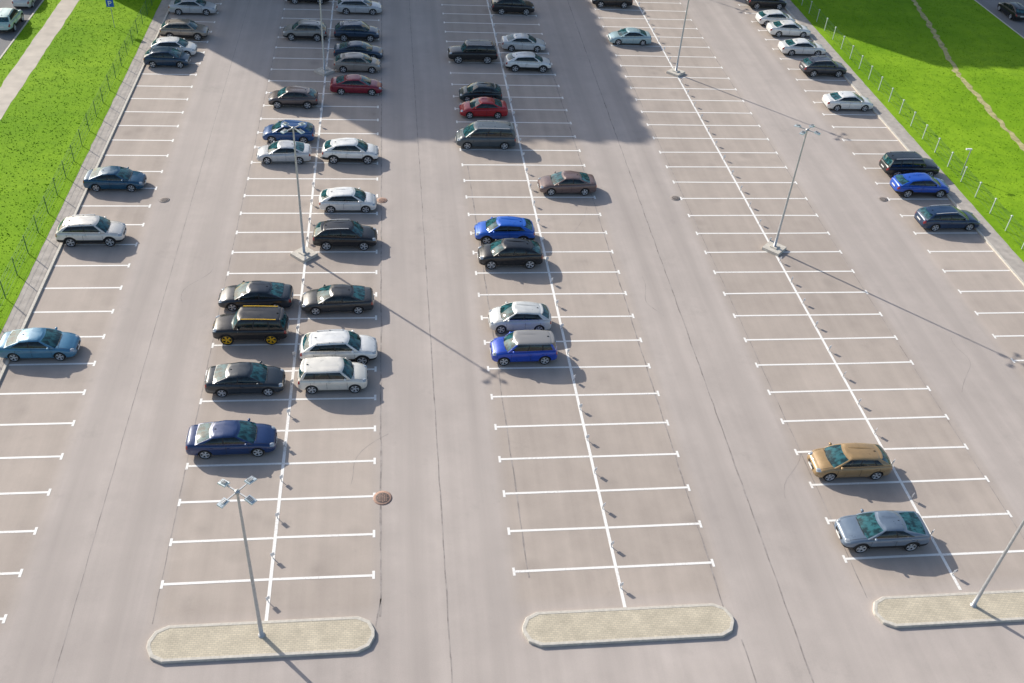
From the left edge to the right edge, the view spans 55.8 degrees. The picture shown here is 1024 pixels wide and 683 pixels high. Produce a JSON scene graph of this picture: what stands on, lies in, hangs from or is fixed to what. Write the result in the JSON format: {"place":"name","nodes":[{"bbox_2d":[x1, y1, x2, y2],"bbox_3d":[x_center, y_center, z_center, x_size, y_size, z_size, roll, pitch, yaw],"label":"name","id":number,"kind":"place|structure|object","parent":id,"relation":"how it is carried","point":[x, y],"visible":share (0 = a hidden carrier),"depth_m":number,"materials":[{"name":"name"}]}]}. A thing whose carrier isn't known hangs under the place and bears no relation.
{"place":"outdoors","nodes":[
{"label":"outdoors","id":0,"kind":"place"},
{"bbox_2d":[0,0,41,55],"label":"side road","id":1,"kind":"structure","parent":0,"point":[6,38],"depth_m":93.60,"materials":[{"name":"grey asphalt"}]},
{"bbox_2d":[0,8,23,30],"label":"parked suv","id":2,"kind":"object","parent":1,"relation":"on","point":[10,18],"visible":1,"depth_m":91.47,"materials":[{"name":"paint"}]},
{"bbox_2d":[12,0,35,7],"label":"parked hatchback","id":3,"kind":"object","parent":1,"relation":"on","point":[23,3],"visible":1,"depth_m":95.78,"materials":[{"name":"paint"}]},
{"bbox_2d":[0,0,78,119],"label":"footpath","id":4,"kind":"structure","parent":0,"point":[18,75],"depth_m":88.21,"materials":[{"name":"grey concrete"}]},
{"bbox_2d":[0,0,161,332],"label":"grass verge","id":5,"kind":"object","parent":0,"point":[28,197],"depth_m":79.80,"materials":[{"name":"green plant"}]},
{"bbox_2d":[0,0,154,308],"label":"fence","id":6,"kind":"object","parent":5,"relation":"on","point":[23,237],"visible":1,"depth_m":72.92,"materials":[{"name":"grey metal"}]},
{"bbox_2d":[105,0,114,27],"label":"parking sign","id":7,"kind":"object","parent":5,"relation":"on","point":[110,3],"visible":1,"depth_m":92.58,"materials":[{"name":"metal"}]},
{"bbox_2d":[0,0,170,372],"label":"verge pavement","id":8,"kind":"structure","parent":0,"point":[28,293],"depth_m":71.28,"materials":[{"name":"concrete"}]},
{"bbox_2d":[0,0,1023,682],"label":"parking lot asphalt","id":9,"kind":"structure","parent":0,"point":[936,326],"depth_m":57.67,"materials":[{"name":"grey asphalt"}]},
{"bbox_2d":[0,327,80,361],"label":"parked sedan","id":10,"kind":"object","parent":9,"relation":"on","point":[33,342],"visible":1,"depth_m":56.16,"materials":[{"name":"paint"}]},
{"bbox_2d":[55,214,126,246],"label":"parked suv","id":11,"kind":"object","parent":9,"relation":"on","point":[72,230],"visible":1,"depth_m":65.22,"materials":[{"name":"paint"}]},
{"bbox_2d":[0,3,221,622],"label":"parking bay markings","id":12,"kind":"object","parent":9,"relation":"on","point":[3,619],"visible":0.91,"depth_m":58.65,"materials":[{"name":"paint"}]},
{"bbox_2d":[83,166,146,191],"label":"parked sedan","id":13,"kind":"object","parent":9,"relation":"on","point":[108,177],"visible":1,"depth_m":70.89,"materials":[{"name":"paint"}]},
{"bbox_2d":[52,0,249,682],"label":"asphalt joint","id":14,"kind":"object","parent":9,"relation":"on","point":[134,397],"visible":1,"depth_m":53.41,"materials":[{"name":"grey asphalt"}]},
{"bbox_2d":[159,197,169,202],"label":"manhole cover","id":15,"kind":"object","parent":9,"relation":"on","point":[164,199],"visible":1,"depth_m":70.75,"materials":[{"name":"metal"}]},
{"bbox_2d":[143,47,190,67],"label":"parked hatchback","id":16,"kind":"object","parent":9,"relation":"on","point":[166,56],"visible":1,"depth_m":87.58,"materials":[{"name":"paint"}]},
{"bbox_2d":[150,36,197,54],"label":"parked hatchback","id":17,"kind":"object","parent":9,"relation":"on","point":[185,46],"visible":0.71,"depth_m":89.60,"materials":[{"name":"paint"}]},
{"bbox_2d":[160,18,208,40],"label":"parked suv","id":18,"kind":"object","parent":9,"relation":"on","point":[176,27],"visible":0.96,"depth_m":92.50,"materials":[{"name":"paint"}]},
{"bbox_2d":[168,0,216,15],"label":"parked sedan","id":19,"kind":"object","parent":9,"relation":"on","point":[180,7],"visible":1,"depth_m":97.44,"materials":[{"name":"paint"}]},
{"bbox_2d":[152,1,285,623],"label":"asphalt joint","id":20,"kind":"object","parent":9,"relation":"on","point":[211,344],"visible":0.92,"depth_m":57.28,"materials":[{"name":"grey asphalt"}]},
{"bbox_2d":[185,418,276,458],"bbox_3d":[-14.993,5.099,51.738,4.693,1.395,2.122,-2,40,-8],"label":"parked sedan","id":21,"kind":"object","parent":9,"relation":"on","point":[206,440],"visible":1,"depth_m":51.24,"materials":[{"name":"paint"}]},
{"bbox_2d":[204,361,285,396],"bbox_3d":[-15.284,2.059,55.447,4.441,1.385,2.122,-1,39,-7],"label":"parked sedan","id":22,"kind":"object","parent":9,"relation":"on","point":[222,380],"visible":1,"depth_m":54.94,"materials":[{"name":"paint"}]},
{"bbox_2d":[212,306,288,344],"bbox_3d":[-15.898,-1.064,58.894,4.492,1.795,2.187,0,39,-6],"label":"parked offroad suv","id":23,"kind":"object","parent":9,"relation":"on","point":[270,324],"visible":1,"depth_m":58.28,"materials":[{"name":"paint"}]},
{"bbox_2d":[218,280,293,310],"bbox_3d":[-16.299,-2.998,61.565,4.643,1.369,2.122,0,39,-6],"label":"parked sedan","id":24,"kind":"object","parent":9,"relation":"on","point":[252,293],"visible":0.92,"depth_m":61.02,"materials":[{"name":"paint"}]},
{"bbox_2d":[146,616,374,663],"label":"paved traffic island","id":25,"kind":"structure","parent":9,"relation":"on","point":[168,644],"depth_m":43.00,"materials":[{"name":"concrete"}]},
{"bbox_2d":[216,476,264,637],"bbox_3d":[-10.868,9.393,40.169,1.520,9.627,1.520,-5,40,-11],"label":"street lamp","id":26,"kind":"object","parent":25,"relation":"on","point":[249,499],"visible":1,"depth_m":38.16,"materials":[{"name":"metal"}]},
{"bbox_2d":[160,0,379,620],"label":"parking bay markings","id":27,"kind":"object","parent":9,"relation":"on","point":[279,498],"visible":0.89,"depth_m":55.01,"materials":[{"name":"paint"}]},
{"bbox_2d":[256,140,311,163],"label":"parked sedan","id":28,"kind":"object","parent":9,"relation":"on","point":[280,151],"visible":0.95,"depth_m":75.56,"materials":[{"name":"paint"}]},
{"bbox_2d":[262,120,314,142],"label":"parked hatchback","id":29,"kind":"object","parent":9,"relation":"on","point":[271,133],"visible":0.9,"depth_m":78.13,"materials":[{"name":"paint"}]},
{"bbox_2d":[268,86,318,108],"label":"parked crossover car","id":30,"kind":"object","parent":9,"relation":"on","point":[306,97],"visible":1,"depth_m":82.92,"materials":[{"name":"paint"}]},
{"bbox_2d":[280,122,317,263],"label":"street lamp","id":31,"kind":"object","parent":9,"relation":"on","point":[301,253],"visible":1,"depth_m":65.13,"materials":[{"name":"metal"}]},
{"bbox_2d":[283,19,327,41],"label":"parked suv","id":32,"kind":"object","parent":9,"relation":"on","point":[306,28],"visible":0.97,"depth_m":94.14,"materials":[{"name":"paint"}]},
{"bbox_2d":[287,0,328,4],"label":"parked suv","id":33,"kind":"object","parent":9,"relation":"on","point":[296,1],"visible":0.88,"depth_m":101.85,"materials":[{"name":"paint"}]},
{"bbox_2d":[314,0,334,75],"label":"street lamp","id":34,"kind":"object","parent":9,"relation":"on","point":[322,70],"visible":1,"depth_m":88.81,"materials":[{"name":"metal"}]},
{"bbox_2d":[298,357,367,393],"bbox_3d":[-10.373,1.863,56.049,3.992,1.552,2.094,-1,39,-7],"label":"parked compact hatchback","id":35,"kind":"object","parent":9,"relation":"on","point":[315,374],"visible":1,"depth_m":55.47,"materials":[{"name":"paint"}]},
{"bbox_2d":[301,284,373,314],"bbox_3d":[-11.141,-2.789,61.837,4.592,1.357,2.122,-2,39,-8],"label":"parked sedan","id":36,"kind":"object","parent":9,"relation":"on","point":[356,299],"visible":1,"depth_m":61.32,"materials":[{"name":"paint"}]},
{"bbox_2d":[300,329,377,364],"bbox_3d":[-10.377,0.263,57.967,4.594,1.608,2.159,-1,39,-8],"label":"station wagon","id":37,"kind":"object","parent":9,"relation":"on","point":[352,345],"visible":0.91,"depth_m":57.40,"materials":[{"name":"paint"}]},
{"bbox_2d":[312,219,376,250],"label":"parked suv","id":38,"kind":"object","parent":9,"relation":"on","point":[328,234],"visible":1,"depth_m":66.80,"materials":[{"name":"paint"}]},
{"bbox_2d":[319,187,376,212],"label":"parked hatchback","id":39,"kind":"object","parent":9,"relation":"on","point":[331,200],"visible":1,"depth_m":70.59,"materials":[{"name":"paint"}]},
{"bbox_2d":[322,138,378,163],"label":"parked crossover car","id":40,"kind":"object","parent":9,"relation":"on","point":[334,151],"visible":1,"depth_m":76.11,"materials":[{"name":"paint"}]},
{"bbox_2d":[330,74,382,95],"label":"parked sedan","id":41,"kind":"object","parent":9,"relation":"on","point":[350,83],"visible":1,"depth_m":85.75,"materials":[{"name":"paint"}]},
{"bbox_2d":[333,52,380,73],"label":"parked hatchback","id":42,"kind":"object","parent":9,"relation":"on","point":[352,61],"visible":1,"depth_m":89.31,"materials":[{"name":"paint"}]},
{"bbox_2d":[334,20,379,41],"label":"parked suv","id":43,"kind":"object","parent":9,"relation":"on","point":[344,30],"visible":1,"depth_m":94.81,"materials":[{"name":"paint"}]},
{"bbox_2d":[333,41,382,58],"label":"parked sedan","id":44,"kind":"object","parent":9,"relation":"on","point":[370,50],"visible":0.78,"depth_m":91.55,"materials":[{"name":"paint"}]},
{"bbox_2d":[336,0,381,14],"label":"parked station wagon","id":45,"kind":"object","parent":9,"relation":"on","point":[345,7],"visible":1,"depth_m":100.29,"materials":[{"name":"paint"}]},
{"bbox_2d":[375,601,380,629],"bbox_3d":[-6.184,12.556,44.577,0.074,0.001,1.719,5,39,0],"label":"asphalt joint","id":46,"kind":"object","parent":9,"relation":"on","point":[377,615],"visible":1,"depth_m":44.54,"materials":[{"name":"grey asphalt"}]},
{"bbox_2d":[379,1,381,616],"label":"asphalt joint","id":47,"kind":"object","parent":9,"relation":"on","point":[380,522],"visible":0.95,"depth_m":58.16,"materials":[{"name":"grey asphalt"}]},
{"bbox_2d":[377,198,386,202],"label":"manhole cover","id":48,"kind":"object","parent":9,"relation":"on","point":[381,200],"visible":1,"depth_m":72.60,"materials":[{"name":"metal"}]},
{"bbox_2d":[373,491,391,504],"bbox_3d":[-6.679,8.079,50.005,0.980,0.019,0.980,-1,39,-7],"label":"manhole cover","id":49,"kind":"object","parent":9,"relation":"on","point":[382,497],"visible":1,"depth_m":49.99,"materials":[{"name":"metal"}]},
{"bbox_2d":[409,0,450,656],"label":"asphalt joint","id":50,"kind":"object","parent":9,"relation":"on","point":[432,373],"visible":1,"depth_m":56.46,"materials":[{"name":"grey asphalt"}]},
{"bbox_2d":[450,657,452,682],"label":"asphalt joint","id":51,"kind":"object","parent":9,"relation":"on","point":[451,668],"visible":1,"depth_m":42.69,"materials":[{"name":"grey asphalt"}]},
{"bbox_2d":[448,39,497,63],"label":"parked offroad suv","id":52,"kind":"object","parent":9,"relation":"on","point":[485,51],"visible":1,"depth_m":92.49,"materials":[{"name":"paint"}]},
{"bbox_2d":[459,82,501,101],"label":"parked hatchback","id":53,"kind":"object","parent":9,"relation":"on","point":[470,92],"visible":0.9,"depth_m":86.06,"materials":[{"name":"paint"}]},
{"bbox_2d":[459,97,507,118],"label":"parked sedan","id":54,"kind":"object","parent":9,"relation":"on","point":[489,106],"visible":1,"depth_m":83.76,"materials":[{"name":"paint"}]},
{"bbox_2d":[455,120,515,149],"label":"parked minivan","id":55,"kind":"object","parent":9,"relation":"on","point":[489,133],"visible":1,"depth_m":79.30,"materials":[{"name":"paint"}]},
{"bbox_2d":[467,165,529,577],"bbox_3d":[-1.363,-1.394,62.184,0.138,0.001,40.401,-1,39,-7],"label":"asphalt joint","id":56,"kind":"object","parent":9,"relation":"on","point":[503,405],"visible":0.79,"depth_m":54.50,"materials":[{"name":"grey asphalt"}]},
{"bbox_2d":[474,216,534,243],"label":"parked crossover car","id":57,"kind":"object","parent":9,"relation":"on","point":[488,231],"visible":0.92,"depth_m":68.64,"materials":[{"name":"paint"}]},
{"bbox_2d":[477,238,542,268],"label":"parked crossover car","id":58,"kind":"object","parent":9,"relation":"on","point":[513,251],"visible":1,"depth_m":66.29,"materials":[{"name":"paint"}]},
{"bbox_2d":[491,0,534,14],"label":"parked suv","id":59,"kind":"object","parent":9,"relation":"on","point":[502,7],"visible":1,"depth_m":102.93,"materials":[{"name":"paint"}]},
{"bbox_2d":[488,301,551,333],"bbox_3d":[0.507,-1.627,61.458,3.990,1.510,2.094,0,39,-6],"label":"parked hatchback","id":60,"kind":"object","parent":9,"relation":"on","point":[520,315],"visible":0.97,"depth_m":60.89,"materials":[{"name":"paint"}]},
{"bbox_2d":[501,33,545,51],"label":"parked sedan","id":61,"kind":"object","parent":9,"relation":"on","point":[519,41],"visible":1,"depth_m":95.60,"materials":[{"name":"paint"}]},
{"bbox_2d":[490,330,557,365],"bbox_3d":[0.720,0.290,59.093,4.093,1.552,2.094,-2,39,-8],"label":"parked compact hatchback","id":62,"kind":"object","parent":9,"relation":"on","point":[540,346],"visible":1,"depth_m":58.52,"materials":[{"name":"paint"}]},
{"bbox_2d":[504,51,550,72],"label":"parked crossover car","id":63,"kind":"object","parent":9,"relation":"on","point":[515,61],"visible":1,"depth_m":91.84,"materials":[{"name":"paint"}]},
{"bbox_2d":[537,171,596,195],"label":"parked sedan","id":64,"kind":"object","parent":9,"relation":"on","point":[583,183],"visible":1,"depth_m":74.58,"materials":[{"name":"paint"}]},
{"bbox_2d":[441,2,714,606],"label":"parking bay markings","id":65,"kind":"object","parent":9,"relation":"on","point":[598,490],"visible":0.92,"depth_m":57.67,"materials":[{"name":"paint"}]},
{"bbox_2d":[591,0,632,8],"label":"car","id":66,"kind":"object","parent":9,"relation":"on","point":[622,3],"visible":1,"depth_m":106.55,"materials":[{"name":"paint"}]},
{"bbox_2d":[522,603,733,646],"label":"paved traffic island","id":67,"kind":"structure","parent":9,"relation":"on","point":[618,625],"depth_m":44.81,"materials":[{"name":"concrete"}]},
{"bbox_2d":[608,27,651,45],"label":"parked sedan","id":68,"kind":"object","parent":9,"relation":"on","point":[632,35],"visible":1,"depth_m":98.60,"materials":[{"name":"paint"}]},
{"bbox_2d":[551,69,723,606],"bbox_3d":[6.860,-7.175,70.106,0.166,0.001,62.600,-1,39,-7],"label":"asphalt joint","id":69,"kind":"object","parent":9,"relation":"on","point":[647,370],"visible":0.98,"depth_m":58.35,"materials":[{"name":"grey asphalt"}]},
{"bbox_2d":[670,195,679,200],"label":"manhole cover","id":70,"kind":"object","parent":9,"relation":"on","point":[675,198],"visible":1,"depth_m":75.61,"materials":[{"name":"metal"}]},
{"bbox_2d":[666,0,688,76],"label":"street lamp","id":71,"kind":"object","parent":9,"relation":"on","point":[675,72],"visible":1,"depth_m":93.60,"materials":[{"name":"metal"}]},
{"bbox_2d":[567,0,813,682],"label":"asphalt joint","id":72,"kind":"object","parent":9,"relation":"on","point":[709,394],"visible":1,"depth_m":56.09,"materials":[{"name":"grey asphalt"}]},
{"bbox_2d":[597,8,866,596],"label":"asphalt joint","id":73,"kind":"object","parent":9,"relation":"on","point":[744,329],"visible":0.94,"depth_m":62.73,"materials":[{"name":"grey asphalt"}]},
{"bbox_2d":[741,639,756,682],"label":"asphalt joint","id":74,"kind":"object","parent":9,"relation":"on","point":[748,660],"visible":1,"depth_m":43.92,"materials":[{"name":"grey asphalt"}]},
{"bbox_2d":[745,0,786,9],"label":"parked suv","id":75,"kind":"object","parent":9,"relation":"on","point":[777,4],"visible":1,"depth_m":109.27,"materials":[{"name":"paint"}]},
{"bbox_2d":[755,9,795,25],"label":"parked hatchback","id":76,"kind":"object","parent":9,"relation":"on","point":[764,17],"visible":0.8,"depth_m":105.21,"materials":[{"name":"paint"}]},
{"bbox_2d":[766,20,810,37],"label":"parked sedan","id":77,"kind":"object","parent":9,"relation":"on","point":[783,27],"visible":1,"depth_m":103.09,"materials":[{"name":"paint"}]},
{"bbox_2d":[761,124,820,256],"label":"street lamp","id":78,"kind":"object","parent":9,"relation":"on","point":[775,248],"visible":1,"depth_m":69.44,"materials":[{"name":"metal"}]},
{"bbox_2d":[778,38,825,55],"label":"parked sedan","id":79,"kind":"object","parent":9,"relation":"on","point":[790,47],"visible":1,"depth_m":99.32,"materials":[{"name":"paint"}]},
{"bbox_2d":[591,0,1023,589],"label":"parking bay markings","id":80,"kind":"object","parent":9,"relation":"on","point":[901,482],"visible":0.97,"depth_m":63.31,"materials":[{"name":"paint"}]},
{"bbox_2d":[799,56,846,76],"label":"parked suv","id":81,"kind":"object","parent":9,"relation":"on","point":[812,66],"visible":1,"depth_m":95.36,"materials":[{"name":"paint"}]},
{"bbox_2d":[822,91,872,111],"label":"parked sedan","id":82,"kind":"object","parent":9,"relation":"on","point":[836,101],"visible":1,"depth_m":89.67,"materials":[{"name":"paint"}]},
{"bbox_2d":[807,442,892,480],"bbox_3d":[18.635,6.509,53.313,4.445,1.481,2.094,-1,39,-7],"label":"parked hatchback","id":83,"kind":"object","parent":9,"relation":"on","point":[830,462],"visible":1,"depth_m":52.78,"materials":[{"name":"paint"}]},
{"bbox_2d":[678,0,1023,538],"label":"asphalt joint","id":84,"kind":"object","parent":9,"relation":"on","point":[876,309],"visible":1,"depth_m":64.18,"materials":[{"name":"grey asphalt"}]},
{"bbox_2d":[738,4,1023,362],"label":"parking bay markings","id":85,"kind":"object","parent":9,"relation":"on","point":[945,271],"visible":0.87,"depth_m":73.91,"materials":[{"name":"paint"}]},
{"bbox_2d":[834,509,930,552],"bbox_3d":[18.982,9.605,49.567,4.642,1.457,2.150,-1,39,-6],"label":"sedan","id":86,"kind":"object","parent":9,"relation":"on","point":[862,531],"visible":1,"depth_m":49.05,"materials":[{"name":"paint"}]},
{"bbox_2d":[878,197,887,201],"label":"manhole cover","id":87,"kind":"object","parent":9,"relation":"on","point":[883,199],"visible":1,"depth_m":77.57,"materials":[{"name":"metal"}]},
{"bbox_2d":[879,151,939,176],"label":"parked offroad suv","id":88,"kind":"object","parent":9,"relation":"on","point":[893,163],"visible":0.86,"depth_m":80.00,"materials":[{"name":"paint"}]},
{"bbox_2d":[889,172,949,197],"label":"sedan","id":89,"kind":"object","parent":9,"relation":"on","point":[907,185],"visible":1,"depth_m":77.78,"materials":[{"name":"paint"}]},
{"bbox_2d":[914,205,979,230],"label":"parked station wagon","id":90,"kind":"object","parent":9,"relation":"on","point":[934,217],"visible":1,"depth_m":74.01,"materials":[{"name":"paint"}]},
{"bbox_2d":[873,590,1023,627],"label":"paved traffic island","id":91,"kind":"structure","parent":9,"relation":"on","point":[926,610],"depth_m":46.66,"materials":[{"name":"concrete"}]},
{"bbox_2d":[970,519,1023,607],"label":"street lamp","id":92,"kind":"object","parent":91,"relation":"on","point":[983,588],"visible":1,"depth_m":45.08,"materials":[{"name":"metal"}]},
{"bbox_2d":[785,0,1023,280],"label":"verge pavement","id":93,"kind":"structure","parent":0,"point":[1009,255],"depth_m":85.78,"materials":[{"name":"concrete"}]},
{"bbox_2d":[791,0,1023,261],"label":"grass verge","id":94,"kind":"object","parent":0,"point":[988,95],"depth_m":97.06,"materials":[{"name":"green plant"}]},
{"bbox_2d":[800,0,1023,248],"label":"fence","id":95,"kind":"object","parent":94,"relation":"on","point":[869,64],"visible":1,"depth_m":87.18,"materials":[{"name":"grey metal"}]},
{"bbox_2d":[961,148,971,174],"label":"security camera post","id":96,"kind":"object","parent":94,"relation":"on","point":[970,149],"visible":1,"depth_m":80.39,"materials":[{"name":"metal"}]},
{"bbox_2d":[911,0,1023,150],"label":"dirt trail","id":97,"kind":"object","parent":94,"relation":"on","point":[987,107],"visible":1,"depth_m":97.03,"materials":[{"name":"beige soil"}]},
{"bbox_2d":[976,0,1023,36],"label":"side road","id":98,"kind":"structure","parent":0,"point":[1015,25],"depth_m":113.62,"materials":[{"name":"grey asphalt"}]},
{"bbox_2d":[997,2,1023,19],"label":"parked hatchback","id":99,"kind":"object","parent":98,"relation":"on","point":[1013,10],"visible":1,"depth_m":112.07,"materials":[{"name":"paint"}]},
{"label":"ground","id":100,"kind":"structure","parent":0,"visible":0},
{"bbox_2d":[0,0,43,58],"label":"kerb","id":101,"kind":"structure","parent":100,"relation":"on","point":[12,41],"depth_m":92.06,"materials":[{"name":"concrete"}]},
{"bbox_2d":[0,9,168,381],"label":"kerb","id":102,"kind":"structure","parent":100,"relation":"on","point":[4,368],"depth_m":68.96,"materials":[{"name":"concrete"}]},
{"bbox_2d":[784,7,1023,285],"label":"kerb","id":103,"kind":"structure","parent":100,"relation":"on","point":[947,195],"depth_m":78.77,"materials":[{"name":"concrete"}]},
{"bbox_2d":[975,0,1023,37],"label":"kerb","id":104,"kind":"structure","parent":100,"relation":"on","point":[1000,19],"depth_m":111.70,"materials":[{"name":"concrete"}]}
]}

